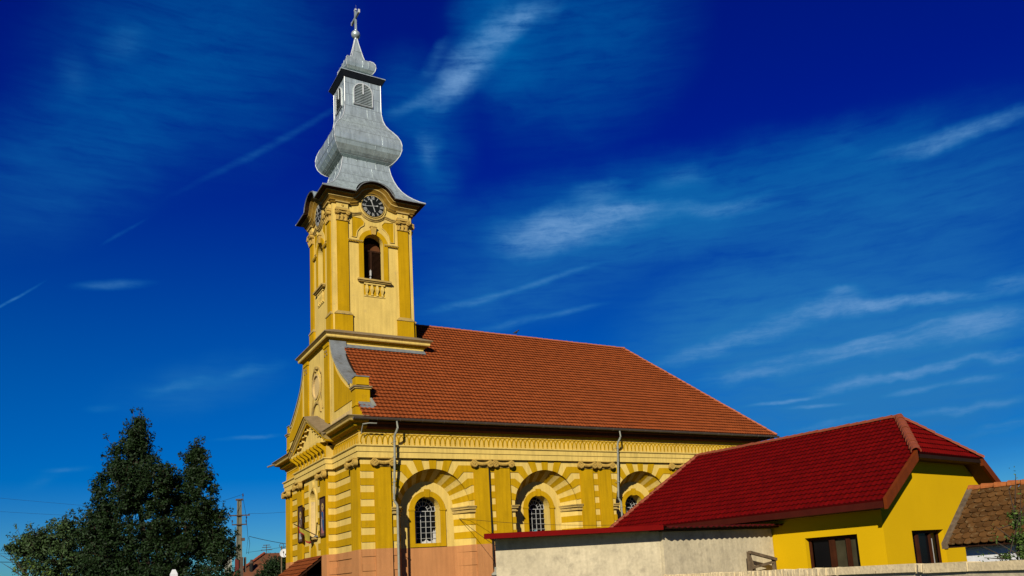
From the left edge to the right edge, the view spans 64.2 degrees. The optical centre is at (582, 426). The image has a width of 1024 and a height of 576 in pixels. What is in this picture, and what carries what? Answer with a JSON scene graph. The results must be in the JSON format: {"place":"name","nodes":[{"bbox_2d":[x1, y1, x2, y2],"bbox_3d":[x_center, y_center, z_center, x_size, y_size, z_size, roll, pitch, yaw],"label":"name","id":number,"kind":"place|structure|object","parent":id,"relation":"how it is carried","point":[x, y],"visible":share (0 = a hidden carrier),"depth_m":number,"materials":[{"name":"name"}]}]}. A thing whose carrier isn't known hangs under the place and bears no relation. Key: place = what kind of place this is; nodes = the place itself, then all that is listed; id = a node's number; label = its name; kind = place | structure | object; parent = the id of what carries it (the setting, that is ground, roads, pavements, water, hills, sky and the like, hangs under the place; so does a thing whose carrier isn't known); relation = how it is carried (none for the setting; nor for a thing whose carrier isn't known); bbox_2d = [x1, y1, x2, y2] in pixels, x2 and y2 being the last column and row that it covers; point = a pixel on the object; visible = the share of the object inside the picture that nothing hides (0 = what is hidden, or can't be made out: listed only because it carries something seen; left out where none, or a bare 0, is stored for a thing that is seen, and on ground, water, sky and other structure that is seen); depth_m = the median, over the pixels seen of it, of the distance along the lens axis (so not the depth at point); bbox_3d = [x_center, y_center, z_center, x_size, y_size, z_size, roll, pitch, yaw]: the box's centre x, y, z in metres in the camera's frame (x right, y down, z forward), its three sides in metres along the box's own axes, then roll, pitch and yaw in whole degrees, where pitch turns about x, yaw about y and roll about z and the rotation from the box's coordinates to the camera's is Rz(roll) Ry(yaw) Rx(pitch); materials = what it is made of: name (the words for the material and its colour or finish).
{"place":"outdoors","nodes":[
{"label":"outdoors","id":0,"kind":"place"},
{"bbox_2d":[170,569,177,575],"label":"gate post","id":1,"kind":"object","parent":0,"point":[174,572],"visible":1,"depth_m":26.42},
{"bbox_2d":[231,545,279,575],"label":"red roofed house","id":2,"kind":"structure","parent":0,"point":[252,566],"depth_m":75.32,"materials":[{"name":"tile"}]},
{"bbox_2d":[0,0,1023,575],"label":"sky","id":3,"kind":"structure","parent":0,"point":[807,215],"materials":[{"name":"blue"}]},
{"bbox_2d":[484,525,663,575],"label":"flat roofed shed","id":4,"kind":"structure","parent":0,"point":[624,551],"depth_m":22.60,"materials":[{"name":"beige paint"}]},
{"bbox_2d":[649,523,783,575],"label":"tiled shed","id":5,"kind":"structure","parent":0,"point":[690,549],"depth_m":24.88,"materials":[{"name":"beige paint"}]},
{"bbox_2d":[610,413,1000,569],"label":"yellow house","id":6,"kind":"structure","parent":0,"point":[889,490],"depth_m":26.96,"materials":[{"name":"tile"}]},
{"bbox_2d":[808,534,860,568],"bbox_3d":[7.980,4.149,25.535,0.080,1.370,1.840,5,-14,-42],"label":"window","id":7,"kind":"structure","parent":6,"relation":"in","point":[843,550],"depth_m":25.56,"materials":[{"name":"brown wood"}]},
{"bbox_2d":[912,530,941,563],"bbox_3d":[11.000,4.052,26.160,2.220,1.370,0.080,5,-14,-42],"label":"window","id":8,"kind":"structure","parent":6,"relation":"in","point":[921,547],"depth_m":26.37,"materials":[{"name":"brown wood"}]},
{"bbox_2d":[664,560,1023,575],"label":"boundary wall","id":9,"kind":"structure","parent":0,"point":[995,568],"depth_m":14.95,"materials":[{"name":"beige concrete"}]},
{"bbox_2d":[941,479,1023,561],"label":"old barn","id":10,"kind":"structure","parent":0,"point":[970,530],"depth_m":18.11,"materials":[{"name":"brown tile"}]},
{"label":"ground","id":11,"kind":"structure","parent":0,"visible":0},
{"bbox_2d":[14,561,74,575],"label":"yellow green bush","id":12,"kind":"object","parent":11,"relation":"on","point":[43,574],"visible":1,"depth_m":33.32,"materials":[{"name":"green plant"}]},
{"bbox_2d":[1,508,105,575],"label":"olive green tree","id":13,"kind":"object","parent":11,"relation":"on","point":[42,548],"visible":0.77,"depth_m":40.92,"materials":[{"name":"green plant"}]},
{"bbox_2d":[67,407,240,575],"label":"broadleaf tree","id":14,"kind":"object","parent":11,"relation":"on","point":[102,537],"visible":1,"depth_m":39.20,"materials":[{"name":"green plant"}]},
{"bbox_2d":[224,495,249,575],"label":"power pole","id":15,"kind":"object","parent":11,"relation":"on","point":[239,540],"visible":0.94,"depth_m":54.85,"materials":[{"name":"concrete"}]},
{"bbox_2d":[254,547,285,575],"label":"dark bush","id":16,"kind":"object","parent":11,"relation":"on","point":[271,567],"visible":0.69,"depth_m":54.85,"materials":[{"name":"green plant"}]},
{"bbox_2d":[279,543,285,572],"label":"satellite dish","id":17,"kind":"object","parent":11,"relation":"on","point":[282,552],"visible":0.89,"depth_m":44.51,"materials":[{"name":"metal"}]},
{"bbox_2d":[267,8,779,575],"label":"church","id":18,"kind":"structure","parent":11,"relation":"on","point":[405,430],"depth_m":37.65,"materials":[{"name":"yellow paint"}]},
{"bbox_2d":[298,505,302,542],"bbox_3d":[-13.203,4.580,37.917,0.050,1.720,0.740,3,-12,-33],"label":"icon panel","id":19,"kind":"object","parent":18,"relation":"attached to","point":[300,521],"visible":0.94,"depth_m":37.89,"materials":[{"name":"brown wood"}]},
{"bbox_2d":[307,561,320,575],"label":"door","id":20,"kind":"structure","parent":18,"relation":"in","point":[315,570],"depth_m":35.88,"materials":[{"name":"brown wood"}]},
{"bbox_2d":[311,367,322,415],"bbox_3d":[-12.400,-1.651,37.762,0.140,2.265,1.955,3,-12,-33],"label":"relief ornament","id":21,"kind":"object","parent":18,"relation":"in","point":[316,389],"depth_m":37.81,"materials":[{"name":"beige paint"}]},
{"bbox_2d":[319,496,325,537],"bbox_3d":[-11.185,3.896,34.843,0.050,1.720,0.740,3,-12,-33],"label":"icon panel","id":22,"kind":"object","parent":18,"relation":"attached to","point":[322,516],"visible":1,"depth_m":34.85,"materials":[{"name":"paint"}]},
{"bbox_2d":[408,489,446,547],"bbox_3d":[-6.665,3.900,34.294,1.660,2.410,0.640,3,-12,-33],"label":"arched window","id":23,"kind":"structure","parent":18,"relation":"in","point":[421,510],"depth_m":34.41,"materials":[{"name":"paint"}]},
{"bbox_2d":[489,467,496,575],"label":"lightning conductor","id":24,"kind":"object","parent":18,"relation":"attached to","point":[493,573],"visible":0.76,"depth_m":34.65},
{"bbox_2d":[460,518,549,524],"bbox_3d":[-2.056,3.803,32.378,7.652,0.965,0.014,-10,-12,33],"label":"wire","id":25,"kind":"object","parent":18,"relation":"attached to","point":[508,522],"visible":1,"depth_m":33.04,"materials":[{"name":"black metal"}]},
{"bbox_2d":[523,489,555,531],"bbox_3d":[-2.129,4.109,37.227,1.660,2.410,0.640,3,-12,-33],"label":"arched window","id":26,"kind":"structure","parent":18,"relation":"in","point":[533,507],"depth_m":37.39,"materials":[{"name":"paint"}]},
{"bbox_2d":[621,488,643,514],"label":"arched window","id":27,"kind":"structure","parent":18,"relation":"in","point":[628,502],"depth_m":40.26,"materials":[{"name":"paint"}]},
{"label":"flagpole","id":28,"kind":"object","parent":18,"relation":"attached to","visible":0},
{"bbox_2d":[294,524,316,542],"bbox_3d":[-12.409,4.772,36.302,1.445,0.938,0.104,-9,-11,29],"label":"flag","id":29,"kind":"object","parent":28,"relation":"attached to","point":[305,532],"visible":1,"depth_m":36.24,"materials":[{"name":"fabric"}]},
{"bbox_2d":[746,551,776,570],"bbox_3d":[5.766,5.165,25.736,1.419,2.444,0.220,5,-14,-42],"label":"timber frame","id":30,"kind":"object","parent":11,"relation":"on","point":[751,565],"visible":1,"depth_m":25.66,"materials":[{"name":"brown wood"}]},
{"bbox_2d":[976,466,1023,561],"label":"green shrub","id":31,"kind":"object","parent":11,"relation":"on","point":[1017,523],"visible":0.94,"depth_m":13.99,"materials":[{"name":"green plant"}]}
]}

